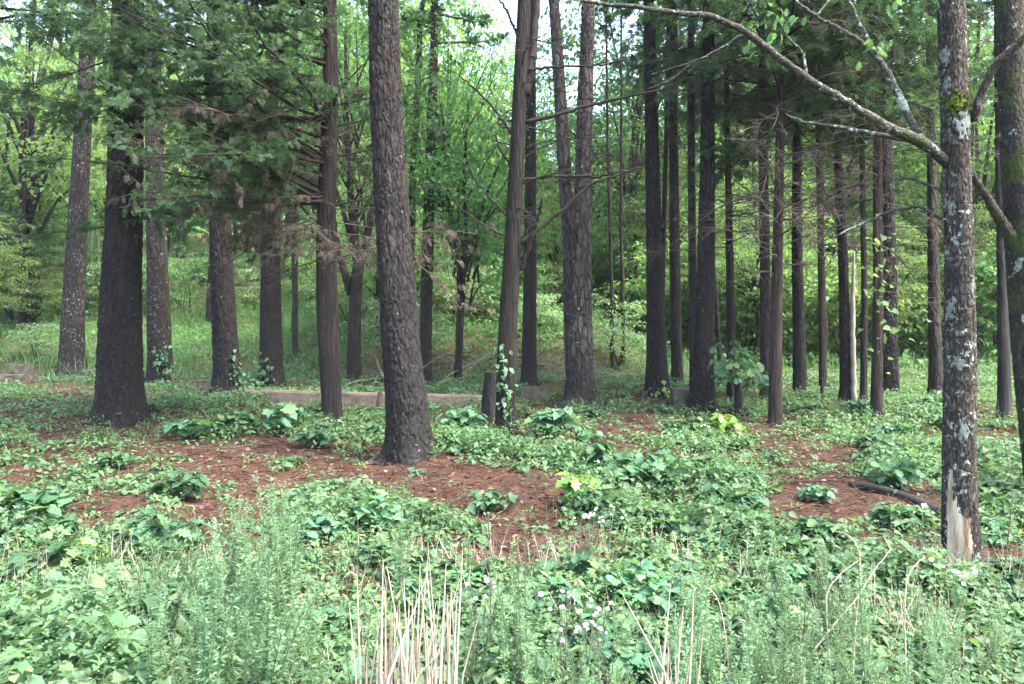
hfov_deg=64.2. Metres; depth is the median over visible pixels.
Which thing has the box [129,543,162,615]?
feathery weed
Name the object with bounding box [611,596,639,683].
feathery weed
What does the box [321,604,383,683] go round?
feathery weed
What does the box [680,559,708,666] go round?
feathery weed
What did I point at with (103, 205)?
broadleaf tree
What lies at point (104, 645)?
ground cover
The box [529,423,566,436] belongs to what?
leafy plant
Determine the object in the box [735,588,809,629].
oak sprout
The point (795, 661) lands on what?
feathery weed
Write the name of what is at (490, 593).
dry stalk
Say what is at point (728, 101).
cedar tree
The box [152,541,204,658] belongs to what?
feathery weed
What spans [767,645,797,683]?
feathery weed
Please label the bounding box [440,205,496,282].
young tree
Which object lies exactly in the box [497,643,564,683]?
feathery weed
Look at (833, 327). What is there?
shrub
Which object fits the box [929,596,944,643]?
feathery weed
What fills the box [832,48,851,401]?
pine tree
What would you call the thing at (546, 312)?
shrub
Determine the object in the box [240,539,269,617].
feathery weed
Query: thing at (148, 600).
leafy plant
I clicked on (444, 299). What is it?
shrub
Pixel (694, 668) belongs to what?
feathery weed
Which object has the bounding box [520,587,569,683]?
feathery weed
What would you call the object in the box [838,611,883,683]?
feathery weed
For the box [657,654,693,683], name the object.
feathery weed
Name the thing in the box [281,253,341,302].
shrub
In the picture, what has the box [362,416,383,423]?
leafy plant
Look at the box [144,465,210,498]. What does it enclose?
oak sprout
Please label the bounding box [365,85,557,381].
broadleaf tree
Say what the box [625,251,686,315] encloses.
young tree
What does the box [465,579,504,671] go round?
white wildflower
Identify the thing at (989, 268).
shrub
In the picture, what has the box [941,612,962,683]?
feathery weed
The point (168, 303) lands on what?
bare pole tree
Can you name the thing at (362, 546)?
leafy plant
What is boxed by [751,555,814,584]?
leafy plant
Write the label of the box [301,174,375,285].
young tree
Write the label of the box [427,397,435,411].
leafy plant
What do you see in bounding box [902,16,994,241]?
broadleaf tree
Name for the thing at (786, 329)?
shrub
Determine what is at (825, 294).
bare pole tree
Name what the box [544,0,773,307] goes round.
tree
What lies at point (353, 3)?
broadleaf tree
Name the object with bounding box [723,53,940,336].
broadleaf tree
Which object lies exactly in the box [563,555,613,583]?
leafy plant
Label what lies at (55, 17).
cedar tree
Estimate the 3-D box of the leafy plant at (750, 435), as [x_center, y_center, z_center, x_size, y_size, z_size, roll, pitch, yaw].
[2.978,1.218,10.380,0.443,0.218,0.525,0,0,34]
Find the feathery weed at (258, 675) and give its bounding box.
[240,603,302,683]
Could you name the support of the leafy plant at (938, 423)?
on the ground at (790, 496)
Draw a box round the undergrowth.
[0,249,1012,368]
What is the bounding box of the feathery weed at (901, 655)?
[884,623,915,683]
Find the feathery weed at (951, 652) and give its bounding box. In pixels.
[941,631,959,681]
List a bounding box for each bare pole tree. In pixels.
[91,142,92,296]
[96,35,99,277]
[159,39,173,370]
[291,10,298,362]
[605,0,613,368]
[619,8,625,367]
[715,270,721,384]
[822,115,827,376]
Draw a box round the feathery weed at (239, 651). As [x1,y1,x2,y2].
[225,595,249,680]
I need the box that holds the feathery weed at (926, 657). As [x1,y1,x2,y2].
[911,623,943,683]
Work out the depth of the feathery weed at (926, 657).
3.91 m
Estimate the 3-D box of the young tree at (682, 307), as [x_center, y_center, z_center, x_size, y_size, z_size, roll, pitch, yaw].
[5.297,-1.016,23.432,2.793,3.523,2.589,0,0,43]
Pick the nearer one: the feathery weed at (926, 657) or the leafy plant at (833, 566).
the feathery weed at (926, 657)
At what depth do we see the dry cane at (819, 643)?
3.58 m
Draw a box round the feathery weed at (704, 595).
[683,543,714,677]
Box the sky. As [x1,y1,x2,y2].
[0,0,993,235]
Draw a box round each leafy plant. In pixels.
[0,478,25,490]
[3,480,78,521]
[8,651,72,682]
[10,508,97,548]
[79,432,101,439]
[83,449,141,468]
[106,516,140,539]
[132,575,216,627]
[146,400,165,411]
[161,417,229,437]
[208,408,262,433]
[252,402,303,433]
[259,511,284,524]
[284,602,357,643]
[286,511,328,534]
[292,409,311,427]
[293,426,334,448]
[299,550,320,562]
[334,553,363,568]
[343,536,396,563]
[345,481,387,513]
[348,493,404,530]
[351,422,385,434]
[354,405,372,413]
[358,539,398,567]
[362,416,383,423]
[365,406,384,415]
[379,544,464,578]
[386,586,474,634]
[388,560,444,590]
[407,504,444,523]
[414,617,475,638]
[418,566,466,595]
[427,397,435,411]
[434,430,471,446]
[452,566,484,586]
[467,485,517,513]
[470,554,533,582]
[509,574,603,619]
[522,409,538,416]
[523,403,580,430]
[524,639,587,673]
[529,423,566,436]
[530,620,576,656]
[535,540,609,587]
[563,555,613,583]
[565,602,642,654]
[568,463,601,474]
[569,483,630,512]
[574,406,605,417]
[576,630,674,683]
[578,583,613,603]
[587,553,668,609]
[592,599,655,628]
[606,555,664,573]
[613,536,673,569]
[626,473,660,487]
[629,478,668,497]
[630,568,713,594]
[639,584,704,625]
[642,620,678,643]
[645,537,674,552]
[648,465,683,488]
[652,401,677,414]
[655,554,716,585]
[662,420,682,427]
[662,550,731,575]
[663,428,690,439]
[668,414,719,430]
[677,455,713,478]
[686,439,716,451]
[686,488,773,515]
[686,623,741,650]
[703,405,717,411]
[704,531,765,555]
[711,572,806,601]
[727,429,765,442]
[729,551,751,560]
[729,558,774,578]
[734,552,788,573]
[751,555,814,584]
[766,597,800,617]
[783,400,816,410]
[786,514,860,549]
[789,577,840,604]
[790,574,809,582]
[794,513,847,533]
[800,556,868,588]
[809,398,826,407]
[829,534,883,554]
[842,399,871,412]
[847,563,886,585]
[851,445,887,458]
[863,498,931,529]
[868,443,909,455]
[875,422,916,433]
[880,438,915,450]
[889,406,910,416]
[892,417,920,423]
[895,397,917,405]
[898,396,915,402]
[903,422,921,432]
[916,393,942,403]
[917,441,941,451]
[921,413,941,428]
[927,564,996,592]
[936,507,1004,528]
[963,558,1023,589]
[977,437,1001,456]
[977,475,1023,502]
[979,508,1013,536]
[981,524,1015,546]
[985,550,1023,575]
[998,605,1023,617]
[1006,588,1023,601]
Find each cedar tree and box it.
[0,0,174,241]
[0,0,496,427]
[0,93,69,326]
[0,111,94,333]
[0,183,88,321]
[143,88,283,330]
[430,0,694,435]
[594,0,857,401]
[629,0,980,426]
[699,0,939,388]
[710,0,1000,418]
[732,0,994,401]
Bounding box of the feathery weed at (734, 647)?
[724,597,769,683]
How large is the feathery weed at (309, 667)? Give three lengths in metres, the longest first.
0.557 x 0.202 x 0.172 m
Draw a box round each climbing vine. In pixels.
[146,345,175,383]
[229,349,252,390]
[242,351,274,386]
[490,343,519,435]
[648,380,669,399]
[854,213,930,376]
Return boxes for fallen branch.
[120,465,167,479]
[342,374,383,386]
[432,340,484,361]
[439,351,492,388]
[471,331,561,366]
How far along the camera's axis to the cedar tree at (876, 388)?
12.22 m
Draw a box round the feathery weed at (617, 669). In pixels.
[606,666,634,683]
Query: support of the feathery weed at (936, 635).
on the ground at (790, 496)
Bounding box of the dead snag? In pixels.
[850,251,856,401]
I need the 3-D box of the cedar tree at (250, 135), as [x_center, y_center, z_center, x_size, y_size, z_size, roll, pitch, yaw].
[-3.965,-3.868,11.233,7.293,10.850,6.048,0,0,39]
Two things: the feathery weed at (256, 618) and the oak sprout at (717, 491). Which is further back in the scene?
the oak sprout at (717, 491)
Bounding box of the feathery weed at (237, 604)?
[231,567,255,643]
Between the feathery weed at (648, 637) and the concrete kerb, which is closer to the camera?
the feathery weed at (648, 637)
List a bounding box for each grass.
[0,270,1023,683]
[0,517,1023,683]
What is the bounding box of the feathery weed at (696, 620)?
[656,584,712,683]
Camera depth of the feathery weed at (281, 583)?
4.01 m
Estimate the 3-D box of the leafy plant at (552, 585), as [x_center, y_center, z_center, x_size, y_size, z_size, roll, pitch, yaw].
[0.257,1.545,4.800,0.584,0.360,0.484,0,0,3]
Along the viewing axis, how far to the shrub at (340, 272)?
33.97 m
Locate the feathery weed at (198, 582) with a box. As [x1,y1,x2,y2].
[189,543,228,645]
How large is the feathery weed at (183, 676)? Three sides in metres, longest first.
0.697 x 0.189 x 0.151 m
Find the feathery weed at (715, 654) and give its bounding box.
[700,610,723,683]
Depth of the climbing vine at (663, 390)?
14.31 m
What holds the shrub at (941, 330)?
on the ground at (790, 496)
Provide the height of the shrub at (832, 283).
4.087 m
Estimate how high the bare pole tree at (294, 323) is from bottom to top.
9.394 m
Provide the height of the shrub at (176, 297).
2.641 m
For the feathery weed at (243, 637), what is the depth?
3.98 m
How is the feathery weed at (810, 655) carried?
on the ground at (790, 496)
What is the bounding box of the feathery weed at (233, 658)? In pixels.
[201,556,277,683]
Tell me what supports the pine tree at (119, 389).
on the ground at (790, 496)
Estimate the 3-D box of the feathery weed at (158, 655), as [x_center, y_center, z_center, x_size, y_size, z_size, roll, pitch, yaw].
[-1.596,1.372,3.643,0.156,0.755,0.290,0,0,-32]
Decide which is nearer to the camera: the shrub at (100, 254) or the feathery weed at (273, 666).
the feathery weed at (273, 666)
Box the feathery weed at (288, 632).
[240,540,330,683]
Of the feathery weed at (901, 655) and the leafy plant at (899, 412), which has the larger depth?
the leafy plant at (899, 412)
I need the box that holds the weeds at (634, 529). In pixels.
[0,383,1023,683]
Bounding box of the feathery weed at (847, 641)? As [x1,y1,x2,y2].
[831,577,868,653]
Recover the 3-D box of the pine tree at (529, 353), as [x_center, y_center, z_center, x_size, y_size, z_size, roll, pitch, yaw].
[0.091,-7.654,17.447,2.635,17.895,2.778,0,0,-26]
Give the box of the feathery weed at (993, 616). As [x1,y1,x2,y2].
[982,583,1004,660]
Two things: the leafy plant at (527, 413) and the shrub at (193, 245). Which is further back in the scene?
the shrub at (193, 245)
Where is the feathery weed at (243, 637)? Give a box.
[227,608,256,669]
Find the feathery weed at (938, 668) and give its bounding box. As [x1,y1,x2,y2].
[923,615,948,683]
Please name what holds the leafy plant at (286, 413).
on the ground at (790, 496)
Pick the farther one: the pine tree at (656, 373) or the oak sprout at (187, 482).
the pine tree at (656, 373)
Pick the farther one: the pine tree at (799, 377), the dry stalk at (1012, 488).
the pine tree at (799, 377)
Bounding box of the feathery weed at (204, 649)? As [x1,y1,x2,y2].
[195,517,251,683]
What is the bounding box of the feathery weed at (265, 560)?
[230,495,287,652]
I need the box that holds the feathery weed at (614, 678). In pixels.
[610,672,629,683]
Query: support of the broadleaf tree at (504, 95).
on the ground at (790, 496)
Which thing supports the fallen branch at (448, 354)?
on the ground at (790, 496)
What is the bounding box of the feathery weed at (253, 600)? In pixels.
[238,555,257,625]
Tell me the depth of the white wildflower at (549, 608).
3.93 m
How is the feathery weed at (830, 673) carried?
on the ground at (790, 496)
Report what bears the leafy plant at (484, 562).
on the ground at (790, 496)
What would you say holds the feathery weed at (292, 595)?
on the ground at (790, 496)
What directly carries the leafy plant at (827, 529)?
on the ground at (790, 496)
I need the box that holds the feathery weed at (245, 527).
[231,488,256,621]
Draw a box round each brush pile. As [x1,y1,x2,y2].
[303,351,382,375]
[343,359,434,383]
[376,347,496,374]
[486,342,602,374]
[550,364,645,382]
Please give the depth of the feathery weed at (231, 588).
4.43 m
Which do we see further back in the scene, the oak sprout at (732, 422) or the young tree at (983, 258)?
the young tree at (983, 258)
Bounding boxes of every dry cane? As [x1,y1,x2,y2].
[694,588,729,680]
[797,549,890,683]
[826,560,858,675]
[834,531,860,678]
[904,557,924,683]
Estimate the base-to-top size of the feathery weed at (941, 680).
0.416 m
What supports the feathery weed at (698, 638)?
on the ground at (790, 496)
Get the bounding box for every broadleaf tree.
[0,0,179,333]
[0,2,176,228]
[0,23,23,84]
[0,44,49,200]
[0,88,94,229]
[0,108,18,182]
[1,24,77,221]
[11,59,199,234]
[24,11,189,184]
[43,108,200,252]
[44,0,260,287]
[144,90,232,259]
[173,158,207,255]
[189,0,370,279]
[189,107,254,234]
[201,7,363,217]
[231,0,471,383]
[231,169,285,253]
[233,9,411,297]
[242,0,427,240]
[290,0,508,167]
[293,49,421,240]
[314,0,555,300]
[351,44,475,212]
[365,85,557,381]
[368,93,494,223]
[399,0,515,260]
[404,43,567,277]
[451,60,577,273]
[454,116,558,239]
[510,0,753,333]
[522,112,627,239]
[523,109,639,244]
[536,117,612,226]
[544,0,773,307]
[557,109,698,249]
[570,8,803,345]
[592,123,696,244]
[593,40,813,254]
[593,116,750,342]
[679,16,937,268]
[685,0,986,257]
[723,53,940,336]
[749,0,994,227]
[784,114,938,264]
[804,38,994,251]
[843,0,995,357]
[853,33,994,244]
[857,119,994,247]
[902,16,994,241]
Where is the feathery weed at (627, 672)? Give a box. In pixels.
[617,661,639,683]
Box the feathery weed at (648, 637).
[641,613,661,652]
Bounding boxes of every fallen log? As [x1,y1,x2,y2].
[598,372,644,378]
[848,480,940,516]
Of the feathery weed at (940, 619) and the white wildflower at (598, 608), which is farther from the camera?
the feathery weed at (940, 619)
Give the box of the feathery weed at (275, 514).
[265,475,288,587]
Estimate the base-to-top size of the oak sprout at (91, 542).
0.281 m
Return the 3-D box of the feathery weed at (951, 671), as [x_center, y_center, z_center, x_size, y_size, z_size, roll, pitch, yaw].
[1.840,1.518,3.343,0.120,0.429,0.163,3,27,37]
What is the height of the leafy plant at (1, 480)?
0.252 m
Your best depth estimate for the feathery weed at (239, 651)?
3.82 m
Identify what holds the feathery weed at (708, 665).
on the ground at (790, 496)
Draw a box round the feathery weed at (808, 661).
[788,634,817,683]
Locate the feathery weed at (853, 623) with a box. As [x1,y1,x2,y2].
[840,552,875,683]
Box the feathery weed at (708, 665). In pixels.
[689,623,726,683]
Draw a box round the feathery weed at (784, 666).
[748,611,788,683]
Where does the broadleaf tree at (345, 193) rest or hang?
on the ground at (790, 496)
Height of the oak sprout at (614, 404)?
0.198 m
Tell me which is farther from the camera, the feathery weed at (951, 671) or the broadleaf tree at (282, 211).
the broadleaf tree at (282, 211)
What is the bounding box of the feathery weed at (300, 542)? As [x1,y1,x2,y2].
[271,482,308,607]
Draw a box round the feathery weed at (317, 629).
[291,610,322,671]
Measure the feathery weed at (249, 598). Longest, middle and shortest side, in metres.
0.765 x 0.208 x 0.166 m
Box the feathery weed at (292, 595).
[274,578,308,683]
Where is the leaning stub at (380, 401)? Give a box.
[376,391,383,408]
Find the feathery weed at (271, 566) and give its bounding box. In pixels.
[266,538,283,618]
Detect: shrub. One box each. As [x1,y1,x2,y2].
[3,319,59,357]
[32,263,100,304]
[45,235,102,265]
[46,272,99,309]
[86,242,186,301]
[86,258,175,308]
[87,224,102,253]
[142,223,176,253]
[142,228,193,257]
[142,257,208,312]
[143,263,180,294]
[144,258,192,283]
[170,232,203,251]
[172,248,208,287]
[185,234,207,252]
[186,250,254,285]
[197,286,241,311]
[233,258,286,305]
[235,281,259,308]
[236,254,260,285]
[237,224,261,251]
[280,237,311,278]
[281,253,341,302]
[284,244,364,274]
[284,245,351,291]
[287,258,379,324]
[297,229,315,252]
[297,232,312,251]
[298,274,343,298]
[300,239,350,278]
[338,268,375,302]
[339,278,375,318]
[339,295,469,353]
[415,252,483,301]
[415,272,499,325]
[439,264,500,320]
[439,265,497,307]
[467,253,559,306]
[469,278,522,318]
[518,293,563,327]
[521,260,594,309]
[536,220,602,275]
[545,233,620,285]
[557,246,627,306]
[557,247,642,313]
[563,293,669,368]
[592,238,755,347]
[592,242,644,320]
[592,269,629,314]
[614,279,685,322]
[627,268,755,348]
[667,258,817,356]
[680,248,835,346]
[688,242,899,364]
[753,258,871,349]
[782,262,927,361]
[832,238,943,341]
[859,241,996,350]
[868,281,992,361]
[903,259,995,345]
[943,252,995,345]
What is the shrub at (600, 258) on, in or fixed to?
on the ground at (790, 496)
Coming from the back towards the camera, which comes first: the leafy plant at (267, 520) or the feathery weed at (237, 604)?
the leafy plant at (267, 520)
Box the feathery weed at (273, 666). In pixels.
[257,548,313,683]
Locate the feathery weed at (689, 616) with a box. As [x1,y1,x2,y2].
[686,580,710,670]
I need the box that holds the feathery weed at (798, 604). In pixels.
[766,596,827,682]
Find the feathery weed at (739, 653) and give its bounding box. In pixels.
[730,602,751,668]
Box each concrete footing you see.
[0,374,34,384]
[3,364,35,377]
[78,370,95,376]
[196,379,210,390]
[520,386,547,401]
[639,390,647,397]
[669,388,688,408]
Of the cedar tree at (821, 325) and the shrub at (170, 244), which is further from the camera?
the shrub at (170, 244)
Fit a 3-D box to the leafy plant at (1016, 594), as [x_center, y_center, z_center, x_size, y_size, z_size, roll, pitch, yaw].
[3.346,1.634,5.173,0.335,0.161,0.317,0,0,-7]
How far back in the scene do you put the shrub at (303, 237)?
60.27 m
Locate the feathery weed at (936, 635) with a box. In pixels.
[922,600,947,666]
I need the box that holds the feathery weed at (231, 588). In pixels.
[218,543,250,649]
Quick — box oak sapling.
[707,339,768,405]
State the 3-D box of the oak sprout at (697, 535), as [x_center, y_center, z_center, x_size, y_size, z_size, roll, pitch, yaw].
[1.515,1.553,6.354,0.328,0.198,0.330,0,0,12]
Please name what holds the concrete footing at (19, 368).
on the ground at (790, 496)
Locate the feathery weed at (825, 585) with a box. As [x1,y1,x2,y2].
[795,535,841,669]
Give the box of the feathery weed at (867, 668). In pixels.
[860,635,890,683]
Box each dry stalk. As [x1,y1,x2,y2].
[483,516,495,683]
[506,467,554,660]
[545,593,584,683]
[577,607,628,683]
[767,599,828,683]
[994,399,1019,577]
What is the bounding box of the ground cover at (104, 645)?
[0,317,1023,683]
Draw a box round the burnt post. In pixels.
[820,379,823,402]
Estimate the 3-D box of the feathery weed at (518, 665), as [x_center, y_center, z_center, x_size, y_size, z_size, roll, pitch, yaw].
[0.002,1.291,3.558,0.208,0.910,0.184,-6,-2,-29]
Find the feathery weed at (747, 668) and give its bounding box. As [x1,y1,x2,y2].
[713,662,775,683]
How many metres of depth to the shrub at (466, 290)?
27.24 m
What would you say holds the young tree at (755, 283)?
on the ground at (790, 496)
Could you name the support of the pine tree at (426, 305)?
on the ground at (790, 496)
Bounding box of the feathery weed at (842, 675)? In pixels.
[797,556,871,683]
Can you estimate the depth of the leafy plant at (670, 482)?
8.05 m
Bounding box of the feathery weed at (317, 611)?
[303,574,329,665]
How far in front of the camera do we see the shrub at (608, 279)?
33.61 m
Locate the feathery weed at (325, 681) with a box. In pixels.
[319,670,353,683]
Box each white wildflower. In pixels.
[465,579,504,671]
[538,590,581,674]
[559,615,607,681]
[573,589,621,677]
[574,509,603,556]
[595,505,622,559]
[908,503,933,550]
[929,558,976,621]
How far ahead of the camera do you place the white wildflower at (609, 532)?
6.02 m
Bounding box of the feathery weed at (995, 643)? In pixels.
[985,605,1004,682]
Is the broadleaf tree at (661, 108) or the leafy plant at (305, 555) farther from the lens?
the broadleaf tree at (661, 108)
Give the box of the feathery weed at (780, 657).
[749,615,785,683]
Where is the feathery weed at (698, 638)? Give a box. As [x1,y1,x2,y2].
[664,598,718,681]
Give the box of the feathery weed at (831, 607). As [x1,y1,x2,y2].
[824,585,837,648]
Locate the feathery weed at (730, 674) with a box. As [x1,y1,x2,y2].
[725,616,761,683]
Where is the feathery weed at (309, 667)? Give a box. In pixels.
[293,624,327,683]
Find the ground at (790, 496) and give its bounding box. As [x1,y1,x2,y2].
[0,216,1023,683]
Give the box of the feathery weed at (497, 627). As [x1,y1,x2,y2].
[490,578,550,679]
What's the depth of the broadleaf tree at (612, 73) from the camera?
29.27 m
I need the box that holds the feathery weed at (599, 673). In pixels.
[561,627,603,683]
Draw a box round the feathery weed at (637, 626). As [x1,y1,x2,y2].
[614,612,639,641]
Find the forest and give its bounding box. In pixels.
[1,68,988,276]
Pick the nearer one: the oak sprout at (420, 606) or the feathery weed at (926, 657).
the feathery weed at (926, 657)
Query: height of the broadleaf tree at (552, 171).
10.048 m
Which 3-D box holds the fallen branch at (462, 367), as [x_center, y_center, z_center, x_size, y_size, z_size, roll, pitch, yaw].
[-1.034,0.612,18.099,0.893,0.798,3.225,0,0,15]
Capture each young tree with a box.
[0,156,88,281]
[0,201,65,322]
[0,214,40,325]
[0,239,64,331]
[5,174,67,277]
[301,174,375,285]
[313,151,441,341]
[373,205,454,301]
[375,212,456,294]
[433,236,489,294]
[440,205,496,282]
[468,199,523,278]
[480,206,561,307]
[521,189,597,298]
[521,212,562,292]
[595,227,645,297]
[603,154,742,290]
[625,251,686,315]
[665,249,737,339]
[680,141,836,366]
[715,209,803,345]
[719,265,788,357]
[733,189,859,361]
[783,224,859,311]
[825,216,943,334]
[853,201,980,358]
[869,253,927,352]
[940,200,996,348]
[942,220,995,345]
[974,200,996,317]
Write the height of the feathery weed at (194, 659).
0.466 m
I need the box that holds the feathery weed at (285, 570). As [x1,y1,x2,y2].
[256,541,296,611]
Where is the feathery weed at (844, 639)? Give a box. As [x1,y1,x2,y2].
[825,602,858,683]
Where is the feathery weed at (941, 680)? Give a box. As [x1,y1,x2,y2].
[907,666,951,683]
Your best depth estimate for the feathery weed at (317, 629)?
4.07 m
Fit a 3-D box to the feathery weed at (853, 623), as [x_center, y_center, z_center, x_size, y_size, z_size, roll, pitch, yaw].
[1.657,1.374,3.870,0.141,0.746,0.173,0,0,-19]
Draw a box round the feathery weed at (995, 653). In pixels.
[983,642,997,674]
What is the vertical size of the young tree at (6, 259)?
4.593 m
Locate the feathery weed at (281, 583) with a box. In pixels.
[255,517,301,677]
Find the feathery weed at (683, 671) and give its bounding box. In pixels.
[669,612,701,683]
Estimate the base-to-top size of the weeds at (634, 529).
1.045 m
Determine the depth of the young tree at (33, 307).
25.34 m
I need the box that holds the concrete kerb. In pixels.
[245,389,481,408]
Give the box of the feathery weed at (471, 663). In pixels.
[460,589,498,683]
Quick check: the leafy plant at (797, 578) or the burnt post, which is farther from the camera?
the burnt post
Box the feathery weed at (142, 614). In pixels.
[123,578,165,660]
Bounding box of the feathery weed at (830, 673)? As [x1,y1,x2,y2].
[825,648,852,683]
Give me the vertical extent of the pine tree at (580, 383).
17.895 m
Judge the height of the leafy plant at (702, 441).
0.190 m
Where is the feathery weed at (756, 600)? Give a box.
[739,553,792,652]
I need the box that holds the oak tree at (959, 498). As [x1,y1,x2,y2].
[571,0,1023,563]
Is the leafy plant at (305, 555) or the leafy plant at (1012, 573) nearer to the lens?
the leafy plant at (1012, 573)
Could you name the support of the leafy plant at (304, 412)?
on the ground at (790, 496)
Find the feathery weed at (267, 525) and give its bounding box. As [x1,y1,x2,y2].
[252,474,306,635]
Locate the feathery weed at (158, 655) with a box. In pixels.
[141,571,176,683]
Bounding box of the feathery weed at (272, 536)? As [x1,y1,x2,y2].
[256,530,288,635]
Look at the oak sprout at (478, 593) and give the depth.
4.85 m
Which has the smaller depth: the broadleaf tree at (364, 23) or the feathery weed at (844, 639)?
the feathery weed at (844, 639)
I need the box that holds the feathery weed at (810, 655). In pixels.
[783,611,831,683]
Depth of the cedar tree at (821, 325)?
16.07 m
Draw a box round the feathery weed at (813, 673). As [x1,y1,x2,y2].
[759,636,821,683]
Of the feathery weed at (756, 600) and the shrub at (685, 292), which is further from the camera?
the shrub at (685, 292)
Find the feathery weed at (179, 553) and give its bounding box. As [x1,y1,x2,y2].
[159,511,216,608]
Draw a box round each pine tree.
[53,1,96,376]
[80,0,154,427]
[144,0,171,385]
[206,10,244,397]
[254,8,286,388]
[368,0,438,466]
[399,0,510,384]
[520,0,540,385]
[548,0,573,367]
[559,2,606,409]
[643,0,670,399]
[669,7,683,385]
[683,0,717,415]
[687,0,696,387]
[758,5,770,398]
[791,6,808,397]
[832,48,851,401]
[880,0,900,398]
[925,11,942,395]
[993,0,1013,424]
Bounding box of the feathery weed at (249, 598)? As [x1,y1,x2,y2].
[228,537,271,652]
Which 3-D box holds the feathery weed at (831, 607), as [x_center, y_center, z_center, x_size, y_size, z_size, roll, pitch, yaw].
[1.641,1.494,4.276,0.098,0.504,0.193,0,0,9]
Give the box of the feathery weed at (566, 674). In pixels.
[551,647,585,683]
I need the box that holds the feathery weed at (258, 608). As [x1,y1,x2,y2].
[251,586,285,682]
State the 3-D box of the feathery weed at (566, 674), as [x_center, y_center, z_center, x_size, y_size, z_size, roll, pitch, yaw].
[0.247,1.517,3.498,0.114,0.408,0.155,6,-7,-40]
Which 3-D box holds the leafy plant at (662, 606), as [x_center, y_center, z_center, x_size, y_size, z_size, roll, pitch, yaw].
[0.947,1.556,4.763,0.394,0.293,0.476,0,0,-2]
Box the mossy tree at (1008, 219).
[972,0,1023,479]
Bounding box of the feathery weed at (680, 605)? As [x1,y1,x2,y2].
[675,560,719,655]
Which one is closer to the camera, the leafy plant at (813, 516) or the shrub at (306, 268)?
the leafy plant at (813, 516)
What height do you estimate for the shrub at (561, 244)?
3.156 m
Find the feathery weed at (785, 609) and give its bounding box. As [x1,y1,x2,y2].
[752,519,797,672]
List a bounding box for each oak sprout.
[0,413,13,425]
[7,526,100,580]
[76,536,109,559]
[119,503,215,558]
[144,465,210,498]
[291,508,347,546]
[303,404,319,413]
[315,476,339,489]
[329,527,361,540]
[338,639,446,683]
[358,408,377,417]
[379,573,443,603]
[392,597,462,629]
[434,405,487,431]
[442,575,520,617]
[480,427,519,447]
[495,591,577,634]
[497,575,527,593]
[550,466,602,508]
[574,423,605,445]
[582,435,643,466]
[602,443,678,482]
[608,399,622,408]
[636,575,690,609]
[685,530,721,553]
[689,478,747,504]
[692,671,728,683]
[710,411,746,432]
[729,436,752,448]
[730,465,770,485]
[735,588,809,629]
[797,482,836,502]
[854,427,913,455]
[865,451,924,489]
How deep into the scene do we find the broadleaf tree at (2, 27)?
40.99 m
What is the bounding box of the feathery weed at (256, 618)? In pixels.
[248,595,274,661]
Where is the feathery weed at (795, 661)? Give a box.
[767,623,811,683]
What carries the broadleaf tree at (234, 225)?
on the ground at (790, 496)
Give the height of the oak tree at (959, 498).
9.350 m
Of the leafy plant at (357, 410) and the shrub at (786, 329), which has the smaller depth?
the leafy plant at (357, 410)
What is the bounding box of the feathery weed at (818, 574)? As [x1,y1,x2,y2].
[808,530,870,676]
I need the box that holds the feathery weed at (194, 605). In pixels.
[172,573,214,661]
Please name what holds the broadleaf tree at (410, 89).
on the ground at (790, 496)
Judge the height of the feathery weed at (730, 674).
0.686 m
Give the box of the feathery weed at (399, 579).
[390,482,419,612]
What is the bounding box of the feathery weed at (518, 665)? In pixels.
[484,539,530,683]
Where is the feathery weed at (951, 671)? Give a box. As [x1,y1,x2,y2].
[947,660,961,683]
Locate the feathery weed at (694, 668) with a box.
[668,625,698,683]
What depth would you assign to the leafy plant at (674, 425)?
10.85 m
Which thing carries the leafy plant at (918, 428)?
on the ground at (790, 496)
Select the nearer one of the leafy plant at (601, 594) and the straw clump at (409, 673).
the straw clump at (409, 673)
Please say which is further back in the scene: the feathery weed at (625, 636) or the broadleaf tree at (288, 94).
the broadleaf tree at (288, 94)
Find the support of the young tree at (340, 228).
on the ground at (790, 496)
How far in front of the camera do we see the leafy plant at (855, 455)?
9.35 m
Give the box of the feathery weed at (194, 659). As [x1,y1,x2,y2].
[182,615,209,683]
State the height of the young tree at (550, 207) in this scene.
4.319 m
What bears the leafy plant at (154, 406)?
on the ground at (790, 496)
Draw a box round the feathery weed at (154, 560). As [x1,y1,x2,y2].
[143,521,168,600]
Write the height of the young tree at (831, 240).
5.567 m
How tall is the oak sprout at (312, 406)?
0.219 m
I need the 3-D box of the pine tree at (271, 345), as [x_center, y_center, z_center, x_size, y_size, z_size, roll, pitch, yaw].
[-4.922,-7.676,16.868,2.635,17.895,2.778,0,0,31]
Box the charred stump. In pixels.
[481,372,495,426]
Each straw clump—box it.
[349,539,485,683]
[622,584,703,683]
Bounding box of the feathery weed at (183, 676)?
[149,604,198,683]
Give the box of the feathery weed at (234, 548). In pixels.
[213,479,247,625]
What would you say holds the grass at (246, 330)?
on the ground at (790, 496)
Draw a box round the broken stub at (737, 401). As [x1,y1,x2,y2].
[734,377,742,419]
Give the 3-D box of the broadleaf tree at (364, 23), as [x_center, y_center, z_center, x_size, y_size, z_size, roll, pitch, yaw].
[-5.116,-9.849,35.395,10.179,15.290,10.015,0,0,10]
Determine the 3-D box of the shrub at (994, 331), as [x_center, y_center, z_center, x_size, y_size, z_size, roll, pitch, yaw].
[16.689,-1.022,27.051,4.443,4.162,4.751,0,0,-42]
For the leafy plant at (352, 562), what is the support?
on the ground at (790, 496)

